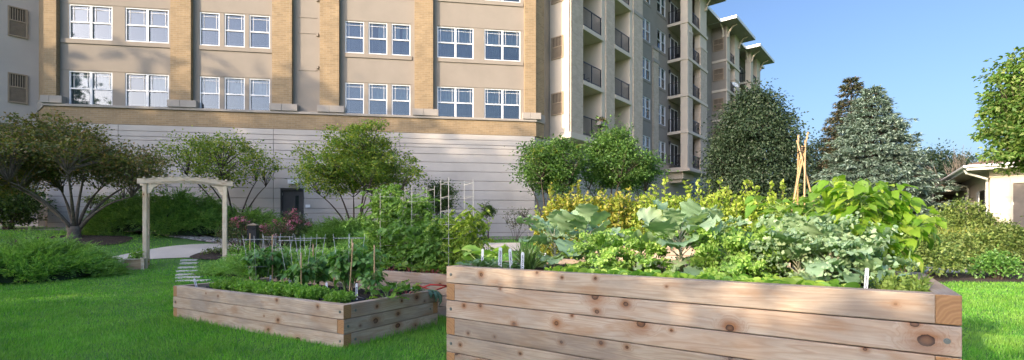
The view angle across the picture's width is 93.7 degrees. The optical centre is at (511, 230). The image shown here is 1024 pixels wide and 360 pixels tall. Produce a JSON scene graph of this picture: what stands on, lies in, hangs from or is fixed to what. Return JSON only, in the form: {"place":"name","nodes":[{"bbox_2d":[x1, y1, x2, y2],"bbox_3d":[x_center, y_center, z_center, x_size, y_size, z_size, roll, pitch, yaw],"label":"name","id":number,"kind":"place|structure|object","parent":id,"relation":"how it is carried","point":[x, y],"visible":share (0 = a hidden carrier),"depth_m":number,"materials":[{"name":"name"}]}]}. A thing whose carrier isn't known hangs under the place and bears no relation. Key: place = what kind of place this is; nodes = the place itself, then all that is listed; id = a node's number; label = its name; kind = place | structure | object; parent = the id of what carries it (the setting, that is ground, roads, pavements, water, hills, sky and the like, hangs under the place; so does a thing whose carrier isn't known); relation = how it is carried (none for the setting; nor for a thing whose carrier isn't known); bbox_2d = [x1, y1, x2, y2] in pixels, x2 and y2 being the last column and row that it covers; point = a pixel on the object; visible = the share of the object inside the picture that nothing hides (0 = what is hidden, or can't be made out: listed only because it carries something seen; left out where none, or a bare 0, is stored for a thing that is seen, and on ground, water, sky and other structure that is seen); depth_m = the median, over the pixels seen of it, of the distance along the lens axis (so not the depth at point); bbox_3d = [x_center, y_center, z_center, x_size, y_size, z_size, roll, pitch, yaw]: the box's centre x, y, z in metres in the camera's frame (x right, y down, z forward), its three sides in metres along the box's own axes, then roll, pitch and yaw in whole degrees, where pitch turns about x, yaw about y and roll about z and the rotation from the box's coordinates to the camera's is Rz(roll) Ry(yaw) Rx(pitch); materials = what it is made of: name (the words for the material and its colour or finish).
{"place":"outdoors","nodes":[
{"label":"outdoors","id":0,"kind":"place"},
{"bbox_2d":[113,243,519,258],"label":"path","id":1,"kind":"structure","parent":0,"point":[181,251],"depth_m":14.82,"materials":[{"name":"concrete"}]},
{"bbox_2d":[0,225,1023,359],"bbox_3d":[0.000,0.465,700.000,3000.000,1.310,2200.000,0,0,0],"label":"ground","id":2,"kind":"structure","parent":0,"point":[180,241],"depth_m":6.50,"materials":[{"name":"green plant"}]},
{"bbox_2d":[0,184,61,229],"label":"leafy shrub","id":3,"kind":"object","parent":2,"relation":"on","point":[22,211],"visible":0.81,"depth_m":18.36,"materials":[{"name":"green plant"}]},
{"bbox_2d":[0,227,137,284],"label":"spreading juniper","id":4,"kind":"object","parent":2,"relation":"on","point":[28,259],"visible":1,"depth_m":10.54,"materials":[{"name":"green plant"}]},
{"bbox_2d":[8,235,132,244],"bbox_3d":[-14.042,0.304,15.449,3.712,0.363,2.086,0,0,0],"label":"mulch ring","id":5,"kind":"object","parent":2,"relation":"on","point":[107,239],"visible":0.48,"depth_m":15.29,"materials":[{"name":"brown soil"}]},
{"bbox_2d":[0,108,181,238],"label":"crabapple tree","id":6,"kind":"object","parent":2,"relation":"on","point":[52,156],"visible":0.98,"depth_m":14.82,"materials":[{"name":"green plant"}]},
{"bbox_2d":[81,183,246,238],"bbox_3d":[-12.523,-0.549,17.780,6.472,2.482,4.352,0,0,0],"label":"spreading juniper","id":7,"kind":"object","parent":2,"relation":"on","point":[181,213],"visible":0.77,"depth_m":16.71,"materials":[{"name":"green plant"}]},
{"bbox_2d":[137,175,232,268],"bbox_3d":[-8.758,-0.201,12.940,2.307,2.511,0.905,0,0,-19],"label":"garden arbor","id":8,"kind":"object","parent":2,"relation":"on","point":[150,184],"visible":0.84,"depth_m":12.75,"materials":[{"name":"brown wood"}]},
{"bbox_2d":[130,231,246,242],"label":"gravel stones","id":9,"kind":"object","parent":2,"relation":"on","point":[206,238],"visible":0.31,"depth_m":16.56,"materials":[{"name":"grey gravel"}]},
{"bbox_2d":[154,125,286,213],"bbox_3d":[-11.274,-1.875,18.611,4.924,4.234,3.778,0,0,0],"label":"serviceberry tree","id":10,"kind":"object","parent":2,"relation":"on","point":[206,155],"visible":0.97,"depth_m":18.24,"materials":[{"name":"green plant"}]},
{"bbox_2d":[208,214,268,245],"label":"rose bush","id":11,"kind":"object","parent":2,"relation":"on","point":[242,223],"visible":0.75,"depth_m":15.70,"materials":[{"name":"green plant"}]},
{"bbox_2d":[198,203,295,239],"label":"spreading juniper","id":12,"kind":"object","parent":2,"relation":"on","point":[253,214],"visible":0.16,"depth_m":18.07,"materials":[{"name":"green plant"}]},
{"bbox_2d":[0,226,523,243],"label":"gravel strip","id":13,"kind":"object","parent":2,"relation":"on","point":[60,228],"visible":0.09,"depth_m":18.50,"materials":[{"name":"grey gravel"}]},
{"bbox_2d":[421,178,460,225],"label":"round shrub","id":14,"kind":"object","parent":13,"relation":"on","point":[444,200],"visible":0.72,"depth_m":19.17,"materials":[{"name":"green plant"}]},
{"bbox_2d":[246,219,299,247],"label":"rose bush","id":15,"kind":"object","parent":2,"relation":"on","point":[286,233],"visible":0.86,"depth_m":15.81,"materials":[{"name":"green plant"}]},
{"bbox_2d":[180,241,395,280],"bbox_3d":[-5.029,0.821,11.247,5.435,1.214,2.754,0,0,0],"label":"spreading juniper","id":16,"kind":"object","parent":2,"relation":"on","point":[232,265],"visible":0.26,"depth_m":11.06,"materials":[{"name":"green plant"}]},
{"bbox_2d":[275,206,320,245],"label":"rose bush","id":17,"kind":"object","parent":2,"relation":"on","point":[295,222],"visible":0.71,"depth_m":16.45,"materials":[{"name":"pink plant"}]},
{"bbox_2d":[173,277,437,347],"bbox_3d":[-2.616,0.911,5.945,3.215,0.413,1.406,0,0,31],"label":"raised bed","id":18,"kind":"object","parent":2,"relation":"on","point":[329,323],"visible":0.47,"depth_m":5.14,"materials":[{"name":"brown wood"}]},
{"bbox_2d":[240,246,283,279],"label":"pepper plant","id":19,"kind":"object","parent":18,"relation":"on","point":[260,258],"visible":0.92,"depth_m":6.50,"materials":[{"name":"green plant"}]},
{"bbox_2d":[261,245,299,281],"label":"pepper plant","id":20,"kind":"object","parent":18,"relation":"on","point":[287,261],"visible":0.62,"depth_m":6.74,"materials":[{"name":"green plant"}]},
{"bbox_2d":[209,276,357,302],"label":"carrot tops","id":21,"kind":"object","parent":18,"relation":"on","point":[294,290],"visible":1,"depth_m":5.29,"materials":[{"name":"green plant"}]},
{"bbox_2d":[276,262,323,285],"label":"pepper plant","id":22,"kind":"object","parent":18,"relation":"on","point":[292,271],"visible":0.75,"depth_m":5.72,"materials":[{"name":"green plant"}]},
{"bbox_2d":[295,253,335,286],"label":"pepper plant","id":23,"kind":"object","parent":18,"relation":"on","point":[322,263],"visible":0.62,"depth_m":6.12,"materials":[{"name":"green plant"}]},
{"bbox_2d":[318,243,367,288],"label":"pepper plant","id":24,"kind":"object","parent":18,"relation":"on","point":[342,262],"visible":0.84,"depth_m":5.62,"materials":[{"name":"green plant"}]},
{"bbox_2d":[349,249,388,293],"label":"pepper plant","id":25,"kind":"object","parent":18,"relation":"on","point":[361,268],"visible":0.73,"depth_m":5.64,"materials":[{"name":"green plant"}]},
{"bbox_2d":[355,263,387,296],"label":"pepper plant","id":26,"kind":"object","parent":18,"relation":"on","point":[378,278],"visible":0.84,"depth_m":5.27,"materials":[{"name":"green plant"}]},
{"bbox_2d":[366,284,415,299],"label":"beet plant","id":27,"kind":"object","parent":18,"relation":"on","point":[386,288],"visible":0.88,"depth_m":5.05,"materials":[{"name":"green plant"}]},
{"bbox_2d":[277,212,376,249],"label":"spreading juniper","id":28,"kind":"object","parent":2,"relation":"on","point":[334,227],"visible":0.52,"depth_m":16.08,"materials":[{"name":"green plant"}]},
{"bbox_2d":[275,117,430,222],"bbox_3d":[-5.801,-1.742,17.540,5.771,4.707,4.978,0,0,0],"label":"serviceberry tree","id":29,"kind":"object","parent":2,"relation":"on","point":[372,170],"visible":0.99,"depth_m":17.00,"materials":[{"name":"green plant"}]},
{"bbox_2d":[0,0,774,235],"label":"apartment building","id":30,"kind":"structure","parent":2,"relation":"on","point":[457,92],"depth_m":21.87,"materials":[{"name":"beige brick"}]},
{"bbox_2d":[69,71,111,104],"bbox_3d":[-17.680,-5.960,20.301,1.640,1.440,0.330,0,0,-8],"label":"window","id":31,"kind":"structure","parent":30,"relation":"in","point":[88,87],"depth_m":20.21,"materials":[{"name":"glass"}]},
{"bbox_2d":[69,4,111,39],"bbox_3d":[-17.680,-8.740,20.301,1.640,1.440,0.330,0,0,-8],"label":"window","id":32,"kind":"structure","parent":30,"relation":"in","point":[89,22],"depth_m":20.21,"materials":[{"name":"glass"}]},
{"bbox_2d":[126,73,168,106],"bbox_3d":[-15.555,-5.960,20.612,1.690,1.440,0.330,0,0,-8],"label":"window","id":33,"kind":"structure","parent":30,"relation":"in","point":[149,89],"depth_m":20.56,"materials":[{"name":"white glass"}]},
{"bbox_2d":[126,7,168,42],"bbox_3d":[-15.555,-8.740,20.612,1.690,1.440,0.330,0,0,-8],"label":"window","id":34,"kind":"structure","parent":30,"relation":"in","point":[152,26],"depth_m":20.52,"materials":[{"name":"glass"}]},
{"bbox_2d":[200,76,219,108],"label":"window","id":35,"kind":"structure","parent":30,"relation":"in","point":[209,86],"depth_m":20.89,"materials":[{"name":"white glass"}]},
{"bbox_2d":[200,12,219,45],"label":"window","id":36,"kind":"structure","parent":30,"relation":"in","point":[209,25],"depth_m":20.87,"materials":[{"name":"white glass"}]},
{"bbox_2d":[225,77,244,109],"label":"window","id":37,"kind":"structure","parent":30,"relation":"in","point":[234,87],"depth_m":21.03,"materials":[{"name":"blue glass"}]},
{"bbox_2d":[225,13,244,46],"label":"window","id":38,"kind":"structure","parent":30,"relation":"in","point":[235,34],"depth_m":21.02,"materials":[{"name":"white glass"}]},
{"bbox_2d":[249,78,269,109],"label":"window","id":39,"kind":"structure","parent":30,"relation":"in","point":[259,99],"depth_m":21.18,"materials":[{"name":"blue glass"}]},
{"bbox_2d":[249,15,269,48],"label":"window","id":40,"kind":"structure","parent":30,"relation":"in","point":[259,29],"depth_m":21.17,"materials":[{"name":"glass"}]},
{"bbox_2d":[282,190,301,228],"bbox_3d":[-9.709,-0.750,21.223,0.881,2.080,0.110,0,0,-8],"label":"door","id":41,"kind":"structure","parent":30,"relation":"in","point":[290,198],"depth_m":21.22,"materials":[{"name":"metal"}]},
{"bbox_2d":[345,83,363,113],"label":"window","id":42,"kind":"structure","parent":30,"relation":"in","point":[354,94],"depth_m":21.76,"materials":[{"name":"blue glass"}]},
{"bbox_2d":[345,21,363,52],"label":"window","id":43,"kind":"structure","parent":30,"relation":"in","point":[354,33],"depth_m":21.75,"materials":[{"name":"glass"}]},
{"bbox_2d":[368,83,386,113],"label":"window","id":44,"kind":"structure","parent":30,"relation":"in","point":[377,93],"depth_m":21.91,"materials":[{"name":"blue glass"}]},
{"bbox_2d":[368,22,386,54],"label":"window","id":45,"kind":"structure","parent":30,"relation":"in","point":[377,35],"depth_m":21.90,"materials":[{"name":"glass"}]},
{"bbox_2d":[392,85,409,114],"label":"window","id":46,"kind":"structure","parent":30,"relation":"in","point":[400,93],"depth_m":22.07,"materials":[{"name":"blue glass"}]},
{"bbox_2d":[392,24,409,55],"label":"window","id":47,"kind":"structure","parent":30,"relation":"in","point":[400,35],"depth_m":22.05,"materials":[{"name":"glass"}]},
{"bbox_2d":[437,86,473,116],"bbox_3d":[-2.642,-5.960,22.419,1.680,1.440,0.175,0,0,-8],"label":"window","id":48,"kind":"structure","parent":30,"relation":"in","point":[451,102],"depth_m":22.43,"materials":[{"name":"blue glass"}]},
{"bbox_2d":[437,26,473,58],"bbox_3d":[-2.642,-8.740,22.419,1.680,1.440,0.175,0,0,-8],"label":"window","id":49,"kind":"structure","parent":30,"relation":"in","point":[452,42],"depth_m":22.43,"materials":[{"name":"glass"}]},
{"bbox_2d":[484,88,519,118],"bbox_3d":[-0.473,-5.960,22.814,1.710,1.440,0.330,0,0,-8],"label":"window","id":50,"kind":"structure","parent":30,"relation":"in","point":[498,103],"depth_m":22.74,"materials":[{"name":"blue glass"}]},
{"bbox_2d":[484,29,519,61],"bbox_3d":[-0.473,-8.740,22.814,1.710,1.440,0.330,0,0,-8],"label":"window","id":51,"kind":"structure","parent":30,"relation":"in","point":[505,46],"depth_m":22.73,"materials":[{"name":"glass"}]},
{"bbox_2d":[333,263,448,317],"bbox_3d":[-1.031,0.841,7.100,3.165,0.552,1.416,0,0,32],"label":"raised bed","id":52,"kind":"object","parent":2,"relation":"on","point":[414,277],"visible":0.1,"depth_m":6.39,"materials":[{"name":"brown wood"}]},
{"bbox_2d":[342,183,411,268],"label":"tomato plant","id":53,"kind":"object","parent":52,"relation":"on","point":[382,208],"visible":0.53,"depth_m":7.79,"materials":[{"name":"green plant"}]},
{"bbox_2d":[378,219,422,270],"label":"tomatillo plant","id":54,"kind":"object","parent":52,"relation":"on","point":[407,231],"visible":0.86,"depth_m":7.10,"materials":[{"name":"green plant"}]},
{"bbox_2d":[373,187,444,271],"bbox_3d":[-1.536,-0.004,7.579,1.040,1.351,0.965,0,0,20],"label":"tomato plant","id":55,"kind":"object","parent":52,"relation":"on","point":[420,210],"visible":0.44,"depth_m":7.41,"materials":[{"name":"green plant"}]},
{"bbox_2d":[401,215,454,273],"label":"tomato plant","id":56,"kind":"object","parent":52,"relation":"on","point":[429,235],"visible":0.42,"depth_m":6.85,"materials":[{"name":"green plant"}]},
{"bbox_2d":[408,234,451,272],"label":"tomatillo plant","id":57,"kind":"object","parent":52,"relation":"on","point":[413,244],"visible":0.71,"depth_m":6.75,"materials":[{"name":"green plant"}]},
{"bbox_2d":[424,201,487,273],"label":"tomato plant","id":58,"kind":"object","parent":52,"relation":"on","point":[453,246],"visible":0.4,"depth_m":6.72,"materials":[{"name":"green plant"}]},
{"bbox_2d":[440,177,473,265],"bbox_3d":[-0.785,-0.008,6.829,0.368,1.450,0.368,0,0,-26],"label":"square cage","id":59,"kind":"object","parent":52,"relation":"on","point":[448,211],"visible":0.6,"depth_m":6.75,"materials":[{"name":"metal"}]},
{"bbox_2d":[440,203,496,263],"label":"tomato plant","id":60,"kind":"object","parent":52,"relation":"on","point":[473,239],"visible":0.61,"depth_m":6.52,"materials":[{"name":"green plant"}]},
{"bbox_2d":[330,226,475,258],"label":"spreading juniper","id":61,"kind":"object","parent":2,"relation":"on","point":[355,241],"visible":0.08,"depth_m":14.23,"materials":[{"name":"green plant"}]},
{"bbox_2d":[503,133,595,216],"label":"lilac tree","id":62,"kind":"object","parent":2,"relation":"on","point":[545,166],"visible":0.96,"depth_m":18.02,"materials":[{"name":"green plant"}]},
{"bbox_2d":[530,181,579,258],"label":"golden bush","id":63,"kind":"object","parent":2,"relation":"on","point":[564,203],"visible":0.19,"depth_m":11.54,"materials":[{"name":"yellow plant"}]},
{"bbox_2d":[565,180,612,256],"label":"golden bush","id":64,"kind":"object","parent":2,"relation":"on","point":[581,200],"visible":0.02,"depth_m":11.45,"materials":[{"name":"yellow plant"}]},
{"bbox_2d":[594,185,641,231],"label":"golden bush","id":65,"kind":"object","parent":2,"relation":"on","point":[621,209],"visible":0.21,"depth_m":11.17,"materials":[{"name":"yellow plant"}]},
{"bbox_2d":[571,113,678,200],"bbox_3d":[4.340,-2.153,19.634,4.185,5.230,4.116,0,0,43],"label":"lilac tree","id":66,"kind":"object","parent":2,"relation":"on","point":[621,162],"visible":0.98,"depth_m":19.01,"materials":[{"name":"green plant"}]},
{"bbox_2d":[629,176,671,244],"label":"golden bush","id":67,"kind":"object","parent":2,"relation":"on","point":[644,204],"visible":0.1,"depth_m":11.10,"materials":[{"name":"yellow plant"}]},
{"bbox_2d":[661,178,714,231],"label":"golden bush","id":68,"kind":"object","parent":2,"relation":"on","point":[675,202],"visible":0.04,"depth_m":10.76,"materials":[{"name":"yellow plant"}]},
{"bbox_2d":[581,245,794,267],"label":"flowers","id":69,"kind":"object","parent":2,"relation":"on","point":[673,255],"visible":0.02,"depth_m":8.24,"materials":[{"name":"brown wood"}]},
{"bbox_2d":[446,258,962,359],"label":"raised bed","id":70,"kind":"object","parent":2,"relation":"on","point":[537,313],"visible":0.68,"depth_m":2.82,"materials":[{"name":"brown wood"}]},
{"bbox_2d":[453,244,508,260],"bbox_3d":[-0.282,0.234,4.711,0.510,0.218,0.527,0,0,-21],"label":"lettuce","id":71,"kind":"object","parent":70,"relation":"on","point":[476,250],"visible":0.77,"depth_m":4.68,"materials":[{"name":"green plant"}]},
{"bbox_2d":[502,235,556,269],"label":"chive clump","id":72,"kind":"object","parent":70,"relation":"on","point":[530,263],"visible":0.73,"depth_m":3.86,"materials":[{"name":"green plant"}]},
{"bbox_2d":[516,209,598,267],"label":"kale plant","id":73,"kind":"object","parent":70,"relation":"on","point":[555,222],"visible":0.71,"depth_m":4.03,"materials":[{"name":"green plant"}]},
{"bbox_2d":[532,203,631,268],"bbox_3d":[0.655,0.125,4.090,0.940,0.692,0.784,0,0,-34],"label":"kale plant","id":74,"kind":"object","parent":70,"relation":"on","point":[588,212],"visible":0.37,"depth_m":3.97,"materials":[{"name":"green plant"}]},
{"bbox_2d":[562,225,629,270],"bbox_3d":[0.682,0.204,3.717,0.506,0.492,0.465,0,0,-40],"label":"curly kale","id":75,"kind":"object","parent":70,"relation":"on","point":[600,245],"visible":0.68,"depth_m":3.63,"materials":[{"name":"green plant"}]},
{"bbox_2d":[609,228,673,271],"bbox_3d":[0.959,0.224,3.530,0.486,0.484,0.490,0,0,0],"label":"curly kale","id":76,"kind":"object","parent":70,"relation":"on","point":[641,246],"visible":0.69,"depth_m":3.50,"materials":[{"name":"green plant"}]},
{"bbox_2d":[623,198,729,275],"bbox_3d":[1.233,0.094,3.449,0.700,0.668,0.698,0,0,-42],"label":"kale plant","id":77,"kind":"object","parent":70,"relation":"on","point":[686,217],"visible":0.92,"depth_m":3.37,"materials":[{"name":"green plant"}]},
{"bbox_2d":[544,265,861,287],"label":"radish seedlings","id":78,"kind":"object","parent":70,"relation":"on","point":[797,280],"visible":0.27,"depth_m":2.88,"materials":[{"name":"green plant"}]},
{"bbox_2d":[664,204,759,271],"bbox_3d":[1.463,0.089,3.570,0.735,0.559,0.837,0,0,0],"label":"kale plant","id":79,"kind":"object","parent":70,"relation":"on","point":[713,211],"visible":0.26,"depth_m":3.47,"materials":[{"name":"green plant"}]},
{"bbox_2d":[686,225,772,277],"bbox_3d":[1.433,0.206,3.155,0.524,0.493,0.473,0,0,-20],"label":"curly kale","id":80,"kind":"object","parent":70,"relation":"on","point":[733,266],"visible":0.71,"depth_m":3.10,"materials":[{"name":"green plant"}]},
{"bbox_2d":[717,226,793,278],"bbox_3d":[1.577,0.215,3.147,0.520,0.499,0.523,0,0,0],"label":"curly kale","id":81,"kind":"object","parent":70,"relation":"on","point":[755,265],"visible":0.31,"depth_m":3.04,"materials":[{"name":"green plant"}]},
{"bbox_2d":[744,185,851,275],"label":"pole beans","id":82,"kind":"object","parent":70,"relation":"on","point":[807,211],"visible":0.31,"depth_m":3.39,"materials":[{"name":"green plant"}]},
{"bbox_2d":[782,132,814,267],"bbox_3d":[2.077,-0.186,3.481,0.270,1.051,0.351,0,0,-14],"label":"bean teepee","id":83,"kind":"object","parent":70,"relation":"on","point":[800,162],"visible":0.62,"depth_m":3.45,"materials":[{"name":"brown wood"}]},
{"bbox_2d":[741,210,863,281],"bbox_3d":[1.768,0.142,3.011,0.626,0.535,0.724,0,0,0],"label":"kale plant","id":84,"kind":"object","parent":70,"relation":"on","point":[794,222],"visible":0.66,"depth_m":2.90,"materials":[{"name":"green plant"}]},
{"bbox_2d":[767,211,899,287],"bbox_3d":[1.908,0.144,2.816,0.669,0.514,0.637,0,0,0],"label":"kale plant","id":85,"kind":"object","parent":70,"relation":"on","point":[872,262],"visible":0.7,"depth_m":2.71,"materials":[{"name":"green plant"}]},
{"bbox_2d":[812,221,919,287],"bbox_3d":[2.055,0.159,2.831,0.520,0.433,0.538,0,0,30],"label":"kale plant","id":86,"kind":"object","parent":70,"relation":"on","point":[889,260],"visible":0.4,"depth_m":2.71,"materials":[{"name":"green plant"}]},
{"bbox_2d":[812,175,947,271],"bbox_3d":[2.337,-0.012,3.034,0.884,0.706,0.592,0,0,0],"label":"sunchoke plant","id":87,"kind":"object","parent":70,"relation":"on","point":[892,207],"visible":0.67,"depth_m":2.97,"materials":[{"name":"green plant"}]},
{"bbox_2d":[868,271,934,291],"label":"tarragon plant","id":88,"kind":"object","parent":70,"relation":"on","point":[905,283],"visible":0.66,"depth_m":2.38,"materials":[{"name":"green plant"}]},
{"bbox_2d":[682,177,736,231],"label":"golden bush","id":89,"kind":"object","parent":2,"relation":"on","point":[714,200],"visible":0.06,"depth_m":10.64,"materials":[{"name":"yellow plant"}]},
{"bbox_2d":[715,179,769,232],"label":"golden bush","id":90,"kind":"object","parent":2,"relation":"on","point":[740,207],"visible":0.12,"depth_m":10.43,"materials":[{"name":"yellow plant"}]},
{"bbox_2d":[689,72,825,205],"bbox_3d":[15.270,-4.745,29.655,7.851,10.413,8.677,0,0,0],"label":"linden tree","id":91,"kind":"object","parent":2,"relation":"on","point":[739,156],"visible":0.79,"depth_m":28.49,"materials":[{"name":"green plant"}]},
{"bbox_2d":[744,179,786,231],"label":"golden bush","id":92,"kind":"object","parent":2,"relation":"on","point":[772,198],"visible":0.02,"depth_m":10.49,"materials":[{"name":"yellow plant"}]},
{"bbox_2d":[792,131,846,195],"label":"background tree","id":93,"kind":"object","parent":2,"relation":"on","point":[815,157],"visible":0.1,"depth_m":41.34,"materials":[{"name":"green plant"}]},
{"bbox_2d":[808,76,884,184],"bbox_3d":[20.593,-4.486,29.048,5.994,9.691,5.700,0,0,0],"label":"brown spruce","id":94,"kind":"object","parent":2,"relation":"on","point":[840,104],"visible":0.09,"depth_m":29.07,"materials":[{"name":"green plant"}]},
{"bbox_2d":[800,83,972,223],"bbox_3d":[19.024,-3.465,25.063,8.542,8.209,8.102,0,0,18],"label":"blue spruce","id":95,"kind":"object","parent":2,"relation":"on","point":[893,149],"visible":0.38,"depth_m":23.96,"materials":[{"name":"green plant"}]},
{"bbox_2d":[891,230,970,276],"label":"dogwood shrub","id":96,"kind":"object","parent":2,"relation":"on","point":[936,256],"visible":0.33,"depth_m":10.57,"materials":[{"name":"green plant"}]},
{"bbox_2d":[914,138,971,181],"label":"background tree","id":97,"kind":"object","parent":2,"relation":"on","point":[938,159],"visible":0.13,"depth_m":44.97,"materials":[{"name":"green plant"}]},
{"bbox_2d":[930,192,1003,230],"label":"viburnum shrub","id":98,"kind":"object","parent":2,"relation":"on","point":[970,212],"visible":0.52,"depth_m":16.30,"materials":[{"name":"green plant"}]},
{"bbox_2d":[917,158,1023,227],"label":"bungalow","id":99,"kind":"object","parent":2,"relation":"on","point":[997,192],"visible":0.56,"depth_m":20.29,"materials":[{"name":"beige paint"}]},
{"bbox_2d":[1013,183,1023,227],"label":"door","id":100,"kind":"structure","parent":99,"relation":"in","point":[1018,188],"depth_m":19.93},
{"bbox_2d":[928,273,1023,281],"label":"mulch bed","id":101,"kind":"object","parent":2,"relation":"on","point":[961,277],"visible":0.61,"depth_m":10.70,"materials":[{"name":"brown wood"}]},
{"bbox_2d":[953,244,1023,278],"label":"green shrub","id":102,"kind":"object","parent":101,"relation":"on","point":[998,265],"visible":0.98,"depth_m":10.58,"materials":[{"name":"green plant"}]},
{"bbox_2d":[942,218,1023,272],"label":"dogwood shrub","id":103,"kind":"object","parent":2,"relation":"on","point":[1009,240],"visible":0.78,"depth_m":11.83,"materials":[{"name":"green plant"}]},
{"bbox_2d":[953,213,1021,231],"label":"viburnum shrub","id":104,"kind":"object","parent":2,"relation":"on","point":[989,224],"visible":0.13,"depth_m":15.99,"materials":[{"name":"green plant"}]},
{"bbox_2d":[965,46,1023,176],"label":"maple tree","id":105,"kind":"object","parent":2,"relation":"on","point":[1004,106],"visible":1,"depth_m":13.01,"materials":[{"name":"green plant"}]},
{"bbox_2d":[709,0,1023,175],"label":"sky","id":106,"kind":"structure","parent":0,"point":[926,54],"materials":[{"name":"blue"}]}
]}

